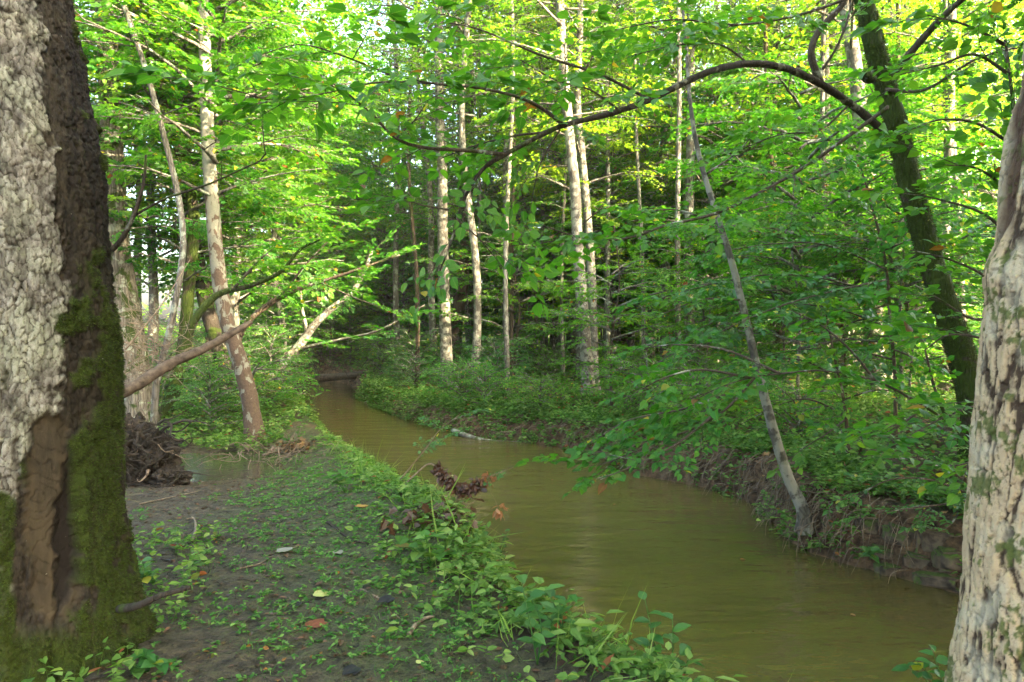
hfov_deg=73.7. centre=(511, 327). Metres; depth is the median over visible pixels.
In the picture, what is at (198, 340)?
shrub
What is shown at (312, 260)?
sapling
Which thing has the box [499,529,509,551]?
leafy plant
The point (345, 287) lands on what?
young tree
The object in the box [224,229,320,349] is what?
sapling
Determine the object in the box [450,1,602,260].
forest tree
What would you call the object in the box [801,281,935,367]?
sapling
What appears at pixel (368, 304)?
young tree
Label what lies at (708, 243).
young tree
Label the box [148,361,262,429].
shrub
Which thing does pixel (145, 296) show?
sky
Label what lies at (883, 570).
bank stone
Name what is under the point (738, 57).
slim tree
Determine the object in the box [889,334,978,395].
shrub
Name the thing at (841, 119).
young tree
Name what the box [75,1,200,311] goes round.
forest tree
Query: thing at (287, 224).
sapling
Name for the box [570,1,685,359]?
forest tree
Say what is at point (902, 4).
slim tree
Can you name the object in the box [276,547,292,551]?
fallen leaf
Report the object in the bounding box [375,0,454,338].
slim tree
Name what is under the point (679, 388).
shrub
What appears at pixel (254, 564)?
stick
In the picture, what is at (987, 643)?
weathered tree
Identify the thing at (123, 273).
old tree
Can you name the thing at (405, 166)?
slim tree
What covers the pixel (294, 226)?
bank tree
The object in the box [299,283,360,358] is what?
shrub
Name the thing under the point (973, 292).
sapling
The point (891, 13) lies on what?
slim tree
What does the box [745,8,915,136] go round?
slim tree
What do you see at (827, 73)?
forest tree
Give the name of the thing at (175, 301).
slender tree
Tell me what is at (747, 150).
sapling
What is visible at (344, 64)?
slim tree
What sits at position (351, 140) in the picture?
bank tree
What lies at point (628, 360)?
shrub
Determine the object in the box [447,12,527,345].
slim tree
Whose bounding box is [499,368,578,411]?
shrub
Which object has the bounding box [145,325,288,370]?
meadow grass
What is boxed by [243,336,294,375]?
shrub
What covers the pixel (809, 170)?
sapling
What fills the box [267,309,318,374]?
shrub
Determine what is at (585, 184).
white trunk tree
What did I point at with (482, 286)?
young tree
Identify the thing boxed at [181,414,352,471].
brushwood
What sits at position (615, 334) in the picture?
forest tree
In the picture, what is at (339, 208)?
young tree
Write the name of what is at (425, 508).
leaf heap
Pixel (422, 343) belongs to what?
shrub
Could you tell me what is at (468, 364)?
shrub
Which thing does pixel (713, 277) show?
sapling
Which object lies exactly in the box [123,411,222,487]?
root mass
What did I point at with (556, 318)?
slim tree
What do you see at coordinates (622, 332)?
sapling
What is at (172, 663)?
seedlings and grass
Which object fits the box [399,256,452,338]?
sapling
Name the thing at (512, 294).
slim tree
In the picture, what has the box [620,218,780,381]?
sapling
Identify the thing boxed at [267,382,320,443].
leafy plant
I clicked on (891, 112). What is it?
mossy tree
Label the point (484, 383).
shrub
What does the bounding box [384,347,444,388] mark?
shrub
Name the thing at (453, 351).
shrub
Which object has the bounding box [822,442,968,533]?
bush
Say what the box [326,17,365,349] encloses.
slim tree
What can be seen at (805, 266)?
sapling
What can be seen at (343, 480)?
leafy plant
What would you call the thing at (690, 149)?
forest tree
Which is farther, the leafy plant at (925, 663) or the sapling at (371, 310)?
the sapling at (371, 310)
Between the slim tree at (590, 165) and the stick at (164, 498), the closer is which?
the stick at (164, 498)
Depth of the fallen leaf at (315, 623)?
3.46 m
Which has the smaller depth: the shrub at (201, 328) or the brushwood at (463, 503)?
the brushwood at (463, 503)
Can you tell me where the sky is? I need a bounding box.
[75,0,1023,327]
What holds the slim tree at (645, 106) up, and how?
on the ground at (173, 642)
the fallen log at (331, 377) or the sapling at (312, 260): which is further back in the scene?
the sapling at (312, 260)
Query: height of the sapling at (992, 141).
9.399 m
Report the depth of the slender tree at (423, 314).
26.49 m
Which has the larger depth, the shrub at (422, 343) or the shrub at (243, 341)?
the shrub at (422, 343)
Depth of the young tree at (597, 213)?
24.53 m
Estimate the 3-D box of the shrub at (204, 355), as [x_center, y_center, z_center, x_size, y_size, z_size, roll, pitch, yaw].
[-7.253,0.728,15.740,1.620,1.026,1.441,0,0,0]
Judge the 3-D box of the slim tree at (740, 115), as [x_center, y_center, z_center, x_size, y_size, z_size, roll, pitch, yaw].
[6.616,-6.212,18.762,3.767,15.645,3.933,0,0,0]
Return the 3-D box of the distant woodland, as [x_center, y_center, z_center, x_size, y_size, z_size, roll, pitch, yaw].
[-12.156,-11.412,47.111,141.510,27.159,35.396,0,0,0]
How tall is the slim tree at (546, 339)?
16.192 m
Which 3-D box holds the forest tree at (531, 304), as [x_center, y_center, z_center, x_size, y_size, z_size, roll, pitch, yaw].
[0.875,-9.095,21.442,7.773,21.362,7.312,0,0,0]
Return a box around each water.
[179,451,286,481]
[272,381,958,681]
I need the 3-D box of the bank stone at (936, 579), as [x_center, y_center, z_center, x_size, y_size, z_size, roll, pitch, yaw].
[3.337,1.952,5.311,0.295,0.142,0.376,0,0,-45]
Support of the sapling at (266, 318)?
on the ground at (173, 642)
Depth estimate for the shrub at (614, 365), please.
17.54 m
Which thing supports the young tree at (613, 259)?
on the ground at (173, 642)
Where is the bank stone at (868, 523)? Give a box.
[851,509,879,536]
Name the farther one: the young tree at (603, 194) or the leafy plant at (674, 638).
the young tree at (603, 194)
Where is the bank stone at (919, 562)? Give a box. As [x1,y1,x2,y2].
[902,551,929,568]
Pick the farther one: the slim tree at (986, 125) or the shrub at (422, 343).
the slim tree at (986, 125)
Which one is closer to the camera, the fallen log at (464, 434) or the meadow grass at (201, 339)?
the fallen log at (464, 434)
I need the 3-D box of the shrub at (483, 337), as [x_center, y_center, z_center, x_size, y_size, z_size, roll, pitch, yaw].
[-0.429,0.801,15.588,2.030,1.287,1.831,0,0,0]
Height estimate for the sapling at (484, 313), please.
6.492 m
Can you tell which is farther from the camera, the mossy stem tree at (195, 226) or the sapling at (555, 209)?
the sapling at (555, 209)
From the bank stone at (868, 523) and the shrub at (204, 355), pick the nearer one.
the bank stone at (868, 523)
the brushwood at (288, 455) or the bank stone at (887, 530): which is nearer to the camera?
the bank stone at (887, 530)
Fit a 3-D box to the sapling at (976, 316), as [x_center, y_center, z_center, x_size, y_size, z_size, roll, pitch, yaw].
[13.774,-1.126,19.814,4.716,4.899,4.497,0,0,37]
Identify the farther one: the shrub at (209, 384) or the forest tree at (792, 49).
the forest tree at (792, 49)
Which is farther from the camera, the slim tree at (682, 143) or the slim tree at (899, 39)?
the slim tree at (682, 143)
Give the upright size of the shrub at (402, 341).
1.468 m
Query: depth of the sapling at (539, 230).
22.36 m
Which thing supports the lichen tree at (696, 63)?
on the ground at (173, 642)
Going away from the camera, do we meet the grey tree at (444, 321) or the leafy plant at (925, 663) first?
the leafy plant at (925, 663)
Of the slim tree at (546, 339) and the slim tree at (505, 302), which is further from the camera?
the slim tree at (546, 339)
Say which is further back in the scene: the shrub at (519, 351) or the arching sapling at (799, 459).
the shrub at (519, 351)
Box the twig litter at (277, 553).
[132,440,588,681]
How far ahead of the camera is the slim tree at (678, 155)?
14.54 m
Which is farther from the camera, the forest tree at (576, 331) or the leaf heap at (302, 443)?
the forest tree at (576, 331)
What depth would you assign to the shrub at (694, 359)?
12.14 m
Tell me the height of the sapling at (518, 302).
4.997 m
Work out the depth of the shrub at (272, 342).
15.32 m
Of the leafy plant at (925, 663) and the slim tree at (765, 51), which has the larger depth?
the slim tree at (765, 51)
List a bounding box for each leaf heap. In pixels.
[261,436,316,453]
[380,497,483,535]
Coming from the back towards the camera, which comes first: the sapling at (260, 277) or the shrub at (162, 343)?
the sapling at (260, 277)
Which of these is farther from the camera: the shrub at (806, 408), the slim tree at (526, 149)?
the slim tree at (526, 149)
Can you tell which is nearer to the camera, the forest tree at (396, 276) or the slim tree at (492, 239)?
the forest tree at (396, 276)
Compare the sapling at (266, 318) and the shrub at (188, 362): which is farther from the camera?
the sapling at (266, 318)
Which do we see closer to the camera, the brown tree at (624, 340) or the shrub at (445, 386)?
the shrub at (445, 386)
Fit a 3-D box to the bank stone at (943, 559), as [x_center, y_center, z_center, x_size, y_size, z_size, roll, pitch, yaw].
[3.419,1.782,5.268,0.320,0.189,0.272,0,0,21]
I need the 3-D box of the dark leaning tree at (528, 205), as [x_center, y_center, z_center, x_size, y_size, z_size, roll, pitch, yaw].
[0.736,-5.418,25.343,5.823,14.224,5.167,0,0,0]
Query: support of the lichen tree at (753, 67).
on the ground at (173, 642)
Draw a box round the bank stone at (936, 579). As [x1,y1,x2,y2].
[912,570,959,592]
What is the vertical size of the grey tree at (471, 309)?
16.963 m
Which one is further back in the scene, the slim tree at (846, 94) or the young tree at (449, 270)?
the young tree at (449, 270)
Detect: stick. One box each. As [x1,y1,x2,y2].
[124,260,189,349]
[139,490,199,504]
[186,517,196,541]
[240,556,271,568]
[326,520,366,543]
[360,588,399,618]
[406,615,433,635]
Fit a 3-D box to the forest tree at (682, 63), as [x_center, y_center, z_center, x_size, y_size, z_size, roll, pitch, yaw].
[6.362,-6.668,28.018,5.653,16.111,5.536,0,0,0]
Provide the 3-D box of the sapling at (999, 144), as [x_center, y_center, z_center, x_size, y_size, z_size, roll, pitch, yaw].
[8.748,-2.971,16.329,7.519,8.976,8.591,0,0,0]
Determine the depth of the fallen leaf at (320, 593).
3.85 m
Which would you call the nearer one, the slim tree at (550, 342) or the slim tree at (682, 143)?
the slim tree at (682, 143)
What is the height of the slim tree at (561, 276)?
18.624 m
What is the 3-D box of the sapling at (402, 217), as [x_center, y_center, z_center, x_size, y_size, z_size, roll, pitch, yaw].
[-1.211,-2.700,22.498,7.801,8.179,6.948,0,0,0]
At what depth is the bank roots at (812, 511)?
7.29 m
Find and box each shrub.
[123,330,218,403]
[143,318,202,353]
[146,330,177,374]
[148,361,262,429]
[149,354,185,386]
[158,348,204,381]
[159,362,239,414]
[170,320,249,358]
[171,337,213,377]
[173,327,244,364]
[177,349,329,416]
[239,321,318,378]
[242,324,260,364]
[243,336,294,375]
[256,358,317,396]
[267,296,352,360]
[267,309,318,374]
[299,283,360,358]
[345,336,414,371]
[368,326,439,375]
[382,353,427,381]
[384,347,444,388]
[392,326,439,361]
[412,338,471,375]
[420,355,499,397]
[436,361,526,407]
[447,352,497,384]
[450,334,537,388]
[452,327,501,362]
[466,341,520,367]
[480,330,540,371]
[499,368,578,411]
[518,347,575,378]
[545,342,573,365]
[582,347,706,413]
[599,350,636,379]
[599,352,661,386]
[641,356,763,422]
[659,344,732,398]
[684,344,714,363]
[686,336,781,375]
[721,331,795,379]
[741,379,871,440]
[767,363,819,393]
[800,364,874,399]
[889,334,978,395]
[908,317,982,374]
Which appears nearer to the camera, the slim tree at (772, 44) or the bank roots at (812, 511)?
the bank roots at (812, 511)
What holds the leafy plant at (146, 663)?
on the ground at (173, 642)
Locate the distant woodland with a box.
[92,0,997,352]
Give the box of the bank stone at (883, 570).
[873,561,900,575]
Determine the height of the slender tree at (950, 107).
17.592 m
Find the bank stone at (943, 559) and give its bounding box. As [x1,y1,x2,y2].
[931,546,961,572]
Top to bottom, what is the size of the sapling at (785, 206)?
5.533 m
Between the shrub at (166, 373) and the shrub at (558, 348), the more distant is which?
the shrub at (558, 348)
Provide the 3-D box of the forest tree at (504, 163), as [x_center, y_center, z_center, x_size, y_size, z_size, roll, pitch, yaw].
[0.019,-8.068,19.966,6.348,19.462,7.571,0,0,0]
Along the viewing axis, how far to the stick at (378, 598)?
3.79 m
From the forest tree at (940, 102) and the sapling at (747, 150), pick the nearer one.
the sapling at (747, 150)
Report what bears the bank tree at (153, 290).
on the ground at (173, 642)
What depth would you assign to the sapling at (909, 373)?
10.74 m
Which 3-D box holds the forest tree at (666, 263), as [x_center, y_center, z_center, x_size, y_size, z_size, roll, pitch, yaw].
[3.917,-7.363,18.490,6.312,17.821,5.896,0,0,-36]
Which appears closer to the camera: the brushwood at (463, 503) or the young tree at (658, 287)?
the brushwood at (463, 503)
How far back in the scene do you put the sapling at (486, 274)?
26.86 m
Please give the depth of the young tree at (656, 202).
20.43 m
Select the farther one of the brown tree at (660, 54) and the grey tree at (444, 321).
the brown tree at (660, 54)
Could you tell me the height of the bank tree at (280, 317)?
11.742 m
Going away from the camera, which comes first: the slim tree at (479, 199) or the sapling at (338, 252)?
the slim tree at (479, 199)
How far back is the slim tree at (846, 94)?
18.78 m
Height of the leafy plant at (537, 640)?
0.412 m
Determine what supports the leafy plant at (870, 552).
on the ground at (173, 642)
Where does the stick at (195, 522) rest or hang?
on the ground at (173, 642)
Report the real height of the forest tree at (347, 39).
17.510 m
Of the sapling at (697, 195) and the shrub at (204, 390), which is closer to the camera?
the shrub at (204, 390)
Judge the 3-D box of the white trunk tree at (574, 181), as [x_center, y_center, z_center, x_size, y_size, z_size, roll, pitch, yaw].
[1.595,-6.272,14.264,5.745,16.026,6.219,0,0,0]
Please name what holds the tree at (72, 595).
on the ground at (173, 642)
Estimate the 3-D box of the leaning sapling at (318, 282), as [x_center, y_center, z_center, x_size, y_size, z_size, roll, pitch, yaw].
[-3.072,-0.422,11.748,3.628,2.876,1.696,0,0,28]
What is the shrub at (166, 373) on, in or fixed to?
on the ground at (173, 642)
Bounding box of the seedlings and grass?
[125,444,674,681]
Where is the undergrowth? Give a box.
[190,336,976,576]
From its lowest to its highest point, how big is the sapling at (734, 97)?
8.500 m
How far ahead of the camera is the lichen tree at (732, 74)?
24.45 m
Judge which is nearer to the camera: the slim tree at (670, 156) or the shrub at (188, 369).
the shrub at (188, 369)
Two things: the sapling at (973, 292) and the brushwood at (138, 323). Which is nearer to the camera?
the brushwood at (138, 323)
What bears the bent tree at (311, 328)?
on the ground at (173, 642)
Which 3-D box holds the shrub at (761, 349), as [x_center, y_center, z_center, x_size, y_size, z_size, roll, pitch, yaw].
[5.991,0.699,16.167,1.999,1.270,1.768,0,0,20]
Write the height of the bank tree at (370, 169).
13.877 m
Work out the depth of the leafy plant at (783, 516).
6.00 m
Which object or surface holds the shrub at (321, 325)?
on the ground at (173, 642)
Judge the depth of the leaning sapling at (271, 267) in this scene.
9.03 m
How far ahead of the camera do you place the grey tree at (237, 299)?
14.49 m
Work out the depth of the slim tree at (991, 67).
18.67 m
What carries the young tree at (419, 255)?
on the ground at (173, 642)
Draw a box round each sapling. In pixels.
[176,225,341,350]
[179,303,256,339]
[194,258,324,383]
[200,165,361,356]
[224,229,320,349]
[228,217,426,384]
[240,256,288,340]
[240,278,318,348]
[242,227,353,335]
[255,216,382,335]
[271,234,385,359]
[306,276,386,363]
[315,204,481,345]
[326,244,401,353]
[328,213,452,363]
[348,233,452,347]
[361,113,561,360]
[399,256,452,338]
[404,166,571,354]
[405,221,613,380]
[420,57,658,354]
[449,224,540,337]
[452,182,559,337]
[479,120,683,345]
[514,302,970,498]
[523,226,719,409]
[582,68,873,362]
[595,141,708,353]
[612,0,1009,370]
[615,145,995,448]
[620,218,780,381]
[644,173,909,352]
[648,43,992,410]
[669,91,877,340]
[672,279,938,478]
[674,192,765,359]
[686,229,859,384]
[688,214,858,397]
[714,178,990,395]
[722,96,993,371]
[726,0,1021,385]
[783,149,999,411]
[797,180,990,403]
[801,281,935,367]
[835,0,1023,505]
[845,0,1023,331]
[898,249,982,339]
[935,241,984,333]
[967,291,982,332]
[974,188,996,301]
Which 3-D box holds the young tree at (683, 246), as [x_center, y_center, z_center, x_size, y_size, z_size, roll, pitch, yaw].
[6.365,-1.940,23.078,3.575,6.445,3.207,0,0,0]
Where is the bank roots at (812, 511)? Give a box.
[391,400,923,582]
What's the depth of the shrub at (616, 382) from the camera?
10.92 m
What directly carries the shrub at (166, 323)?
on the ground at (173, 642)
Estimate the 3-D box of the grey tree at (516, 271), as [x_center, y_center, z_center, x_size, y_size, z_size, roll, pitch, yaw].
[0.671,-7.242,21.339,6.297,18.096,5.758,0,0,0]
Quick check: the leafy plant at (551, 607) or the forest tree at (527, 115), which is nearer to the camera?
the leafy plant at (551, 607)
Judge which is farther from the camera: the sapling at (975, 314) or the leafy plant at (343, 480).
the sapling at (975, 314)
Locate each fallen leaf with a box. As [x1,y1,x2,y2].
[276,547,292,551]
[289,601,301,606]
[305,618,327,627]
[313,590,328,596]
[342,664,360,674]
[377,595,394,602]
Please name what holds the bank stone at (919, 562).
on the ground at (173, 642)
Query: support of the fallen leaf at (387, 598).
on the ground at (173, 642)
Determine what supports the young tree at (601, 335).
on the ground at (173, 642)
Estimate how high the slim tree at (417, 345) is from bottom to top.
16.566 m
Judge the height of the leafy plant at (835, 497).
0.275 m
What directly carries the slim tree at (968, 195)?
on the ground at (173, 642)
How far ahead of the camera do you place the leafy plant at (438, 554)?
4.17 m
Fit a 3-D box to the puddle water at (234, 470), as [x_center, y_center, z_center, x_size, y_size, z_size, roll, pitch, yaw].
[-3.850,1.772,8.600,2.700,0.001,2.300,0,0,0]
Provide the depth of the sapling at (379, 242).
27.38 m
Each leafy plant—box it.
[128,648,168,679]
[138,557,161,587]
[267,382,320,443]
[313,469,365,491]
[394,529,461,564]
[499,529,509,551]
[512,574,554,664]
[515,584,606,646]
[633,591,703,674]
[756,503,794,529]
[826,485,856,509]
[859,546,883,562]
[891,645,947,681]
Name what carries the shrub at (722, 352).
on the ground at (173, 642)
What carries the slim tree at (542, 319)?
on the ground at (173, 642)
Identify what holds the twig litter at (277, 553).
on the ground at (173, 642)
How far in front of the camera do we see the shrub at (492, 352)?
20.34 m
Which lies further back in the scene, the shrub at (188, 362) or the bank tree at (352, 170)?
the bank tree at (352, 170)
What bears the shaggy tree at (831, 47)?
on the ground at (173, 642)
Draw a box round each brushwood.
[114,280,211,408]
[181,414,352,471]
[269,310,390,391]
[442,479,504,537]
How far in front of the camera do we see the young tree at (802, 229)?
18.90 m
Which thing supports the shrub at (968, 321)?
on the ground at (173, 642)
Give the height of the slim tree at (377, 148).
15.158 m
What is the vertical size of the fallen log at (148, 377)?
0.954 m
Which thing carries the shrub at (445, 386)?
on the ground at (173, 642)
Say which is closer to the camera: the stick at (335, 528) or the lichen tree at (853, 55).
the stick at (335, 528)
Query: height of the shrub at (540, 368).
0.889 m
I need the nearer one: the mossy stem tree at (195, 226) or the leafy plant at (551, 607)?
the leafy plant at (551, 607)
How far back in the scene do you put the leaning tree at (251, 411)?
10.17 m
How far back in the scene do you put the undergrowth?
10.16 m
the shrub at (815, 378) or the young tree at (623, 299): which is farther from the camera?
the young tree at (623, 299)
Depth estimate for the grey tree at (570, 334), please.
22.26 m
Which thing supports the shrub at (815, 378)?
on the ground at (173, 642)
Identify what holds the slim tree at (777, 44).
on the ground at (173, 642)
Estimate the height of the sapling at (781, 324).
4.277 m
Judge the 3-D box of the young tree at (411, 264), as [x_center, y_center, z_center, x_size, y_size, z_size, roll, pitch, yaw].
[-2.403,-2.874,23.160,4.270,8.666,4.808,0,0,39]
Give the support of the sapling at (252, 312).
on the ground at (173, 642)
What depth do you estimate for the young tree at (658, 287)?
25.11 m
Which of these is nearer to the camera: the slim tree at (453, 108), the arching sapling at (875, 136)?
the arching sapling at (875, 136)
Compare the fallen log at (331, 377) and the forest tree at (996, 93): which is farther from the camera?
the fallen log at (331, 377)
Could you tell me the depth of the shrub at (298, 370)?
13.24 m
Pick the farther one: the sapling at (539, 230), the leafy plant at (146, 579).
the sapling at (539, 230)
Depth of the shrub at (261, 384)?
11.78 m
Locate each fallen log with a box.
[123,320,252,398]
[294,369,379,383]
[451,428,527,441]
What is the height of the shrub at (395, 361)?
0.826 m
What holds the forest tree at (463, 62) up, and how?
on the ground at (173, 642)
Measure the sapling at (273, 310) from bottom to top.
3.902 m
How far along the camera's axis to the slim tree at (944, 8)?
14.02 m
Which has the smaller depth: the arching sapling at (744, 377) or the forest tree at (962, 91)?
the arching sapling at (744, 377)
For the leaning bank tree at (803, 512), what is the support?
on the ground at (173, 642)
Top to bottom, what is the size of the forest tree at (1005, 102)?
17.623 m
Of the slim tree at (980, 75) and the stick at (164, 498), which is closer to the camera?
the stick at (164, 498)
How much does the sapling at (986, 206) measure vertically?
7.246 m
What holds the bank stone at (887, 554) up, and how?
on the ground at (173, 642)
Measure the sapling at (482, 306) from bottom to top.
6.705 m
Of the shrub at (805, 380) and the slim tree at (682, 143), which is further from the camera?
the slim tree at (682, 143)
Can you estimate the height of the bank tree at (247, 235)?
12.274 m
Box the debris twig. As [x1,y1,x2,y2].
[400,406,517,520]
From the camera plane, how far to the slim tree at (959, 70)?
20.05 m
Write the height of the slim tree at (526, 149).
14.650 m
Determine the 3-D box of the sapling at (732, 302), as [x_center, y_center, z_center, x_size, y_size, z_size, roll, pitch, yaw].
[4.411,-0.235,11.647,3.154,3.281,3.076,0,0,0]
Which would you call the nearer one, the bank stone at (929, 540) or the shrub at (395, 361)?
the bank stone at (929, 540)
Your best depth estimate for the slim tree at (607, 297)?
17.02 m
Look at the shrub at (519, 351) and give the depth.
19.05 m
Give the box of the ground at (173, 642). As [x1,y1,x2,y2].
[73,328,968,681]
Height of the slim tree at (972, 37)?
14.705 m
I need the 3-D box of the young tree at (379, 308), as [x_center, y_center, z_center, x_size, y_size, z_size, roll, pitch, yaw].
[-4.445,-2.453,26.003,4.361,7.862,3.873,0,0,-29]
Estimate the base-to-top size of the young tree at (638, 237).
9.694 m
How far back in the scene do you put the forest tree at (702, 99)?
25.06 m
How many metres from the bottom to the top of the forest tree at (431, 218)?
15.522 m
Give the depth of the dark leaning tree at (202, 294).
13.85 m
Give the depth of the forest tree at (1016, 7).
15.98 m
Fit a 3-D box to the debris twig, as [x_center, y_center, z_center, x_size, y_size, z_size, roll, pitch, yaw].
[-0.398,1.158,5.944,1.051,0.888,0.680,0,0,17]
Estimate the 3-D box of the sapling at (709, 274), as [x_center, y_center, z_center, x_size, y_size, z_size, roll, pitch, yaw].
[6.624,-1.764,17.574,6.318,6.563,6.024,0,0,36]
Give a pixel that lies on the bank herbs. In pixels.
(496, 570)
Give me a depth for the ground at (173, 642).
4.30 m
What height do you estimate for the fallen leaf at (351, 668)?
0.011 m
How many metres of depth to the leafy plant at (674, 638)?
3.39 m
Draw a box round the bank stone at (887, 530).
[881,522,915,545]
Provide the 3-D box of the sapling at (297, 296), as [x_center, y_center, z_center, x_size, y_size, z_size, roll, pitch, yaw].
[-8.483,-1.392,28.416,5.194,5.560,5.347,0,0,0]
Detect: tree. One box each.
[0,0,265,681]
[73,0,280,424]
[73,0,336,419]
[74,0,325,365]
[74,0,407,444]
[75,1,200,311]
[80,0,333,399]
[83,0,390,325]
[86,1,364,378]
[101,0,1023,461]
[121,1,185,427]
[163,48,398,387]
[222,129,348,339]
[247,30,419,358]
[256,157,366,359]
[261,225,453,381]
[277,76,393,348]
[286,0,402,358]
[300,4,389,172]
[301,0,469,374]
[303,41,455,359]
[318,198,377,354]
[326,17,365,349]
[328,9,430,359]
[330,0,543,388]
[331,0,509,376]
[343,159,427,362]
[344,175,418,343]
[347,57,416,323]
[348,46,477,357]
[354,0,486,383]
[366,0,588,392]
[369,117,501,333]
[373,18,448,359]
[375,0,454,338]
[378,0,493,305]
[388,0,540,362]
[388,160,485,323]
[398,1,535,352]
[406,165,501,355]
[408,0,614,367]
[413,0,540,356]
[420,188,500,338]
[424,1,576,379]
[431,0,588,397]
[443,0,623,369]
[444,0,618,371]
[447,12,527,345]
[450,0,692,397]
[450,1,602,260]
[457,11,577,350]
[460,0,641,367]
[464,8,558,310]
[474,5,593,375]
[476,0,672,380]
[476,138,552,328]
[485,0,686,394]
[485,105,633,371]
[492,0,624,383]
[510,22,685,363]
[517,0,673,386]
[520,0,624,365]
[520,59,705,351]
[525,107,656,323]
[526,0,633,340]
[530,59,591,350]
[532,1,675,363]
[534,21,557,352]
[547,0,770,376]
[553,0,755,389]
[553,2,744,364]
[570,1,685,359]
[582,0,729,361]
[593,0,819,381]
[594,0,706,224]
[594,1,814,535]
[596,202,639,355]
[600,120,695,316]
[602,0,768,383]
[611,116,727,357]
[616,1,705,357]
[620,92,638,344]
[623,238,695,340]
[624,2,728,285]
[636,0,746,216]
[638,0,758,353]
[646,0,741,323]
[654,193,730,338]
[669,104,784,342]
[670,0,789,351]
[675,0,848,360]
[684,0,814,331]
[695,2,883,390]
[695,3,790,347]
[698,1,862,347]
[703,0,844,379]
[717,0,1014,398]
[727,0,957,386]
[728,127,850,362]
[729,1,924,339]
[735,0,910,398]
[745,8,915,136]
[749,0,939,372]
[772,0,960,335]
[776,59,937,378]
[786,0,917,367]
[809,0,970,315]
[818,0,1013,350]
[831,0,962,198]
[831,0,1023,399]
[836,0,1023,317]
[859,0,1014,229]
[880,0,963,109]
[881,0,1020,370]
[883,0,1022,312]
[895,10,975,166]
[903,0,1019,193]
[904,1,928,377]
[910,0,1022,210]
[913,2,1021,314]
[917,0,1023,134]
[919,0,1023,156]
[936,0,1021,205]
[937,2,1023,202]
[944,40,1023,681]
[958,45,1012,204]
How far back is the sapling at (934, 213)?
9.76 m
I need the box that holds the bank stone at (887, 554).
[867,544,892,559]
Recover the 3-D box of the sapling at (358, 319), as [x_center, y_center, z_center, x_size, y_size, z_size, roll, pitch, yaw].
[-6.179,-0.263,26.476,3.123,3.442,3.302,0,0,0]
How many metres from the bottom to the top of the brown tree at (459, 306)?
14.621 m
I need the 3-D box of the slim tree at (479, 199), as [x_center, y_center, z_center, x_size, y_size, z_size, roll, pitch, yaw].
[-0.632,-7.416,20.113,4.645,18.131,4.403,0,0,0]
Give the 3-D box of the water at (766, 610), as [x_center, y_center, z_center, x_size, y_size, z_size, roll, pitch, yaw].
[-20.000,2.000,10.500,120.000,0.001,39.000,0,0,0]
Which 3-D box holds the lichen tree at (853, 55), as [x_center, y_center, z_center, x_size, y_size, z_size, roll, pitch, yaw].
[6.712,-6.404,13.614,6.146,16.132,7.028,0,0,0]
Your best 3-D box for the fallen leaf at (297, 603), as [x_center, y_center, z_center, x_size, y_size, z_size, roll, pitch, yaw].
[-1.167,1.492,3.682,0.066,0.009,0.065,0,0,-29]
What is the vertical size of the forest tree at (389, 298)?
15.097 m
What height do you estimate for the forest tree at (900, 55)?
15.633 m
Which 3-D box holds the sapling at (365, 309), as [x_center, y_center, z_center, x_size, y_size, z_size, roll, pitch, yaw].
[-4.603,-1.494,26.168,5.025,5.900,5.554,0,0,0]
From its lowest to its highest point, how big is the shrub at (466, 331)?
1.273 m
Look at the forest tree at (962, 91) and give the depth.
21.78 m
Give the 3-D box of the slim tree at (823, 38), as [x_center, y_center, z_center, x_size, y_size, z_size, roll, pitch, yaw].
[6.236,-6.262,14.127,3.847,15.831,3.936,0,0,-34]
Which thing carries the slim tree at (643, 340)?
on the ground at (173, 642)
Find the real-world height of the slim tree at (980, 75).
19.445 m
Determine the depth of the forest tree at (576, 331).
18.31 m
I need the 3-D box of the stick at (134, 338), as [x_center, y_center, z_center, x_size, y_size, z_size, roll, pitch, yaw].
[-4.306,-0.291,8.303,0.067,1.124,0.779,0,0,36]
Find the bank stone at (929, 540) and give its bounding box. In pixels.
[914,527,961,552]
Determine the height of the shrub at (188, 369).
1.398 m
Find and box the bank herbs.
[21,359,746,681]
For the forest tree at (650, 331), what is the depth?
22.45 m
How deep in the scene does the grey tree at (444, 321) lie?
17.81 m
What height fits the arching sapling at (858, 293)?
3.243 m
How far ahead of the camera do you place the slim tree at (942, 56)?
17.82 m
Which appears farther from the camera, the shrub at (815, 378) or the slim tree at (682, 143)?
the slim tree at (682, 143)
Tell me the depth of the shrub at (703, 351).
19.67 m
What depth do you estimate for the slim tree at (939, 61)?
15.53 m
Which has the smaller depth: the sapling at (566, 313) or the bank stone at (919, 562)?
the bank stone at (919, 562)
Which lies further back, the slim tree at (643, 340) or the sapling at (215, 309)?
the sapling at (215, 309)
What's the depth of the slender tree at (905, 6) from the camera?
17.88 m
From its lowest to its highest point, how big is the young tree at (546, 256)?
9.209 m
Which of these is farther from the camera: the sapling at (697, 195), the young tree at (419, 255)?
the young tree at (419, 255)
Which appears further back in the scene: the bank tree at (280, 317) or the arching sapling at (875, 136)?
the bank tree at (280, 317)
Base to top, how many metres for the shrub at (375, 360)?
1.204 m

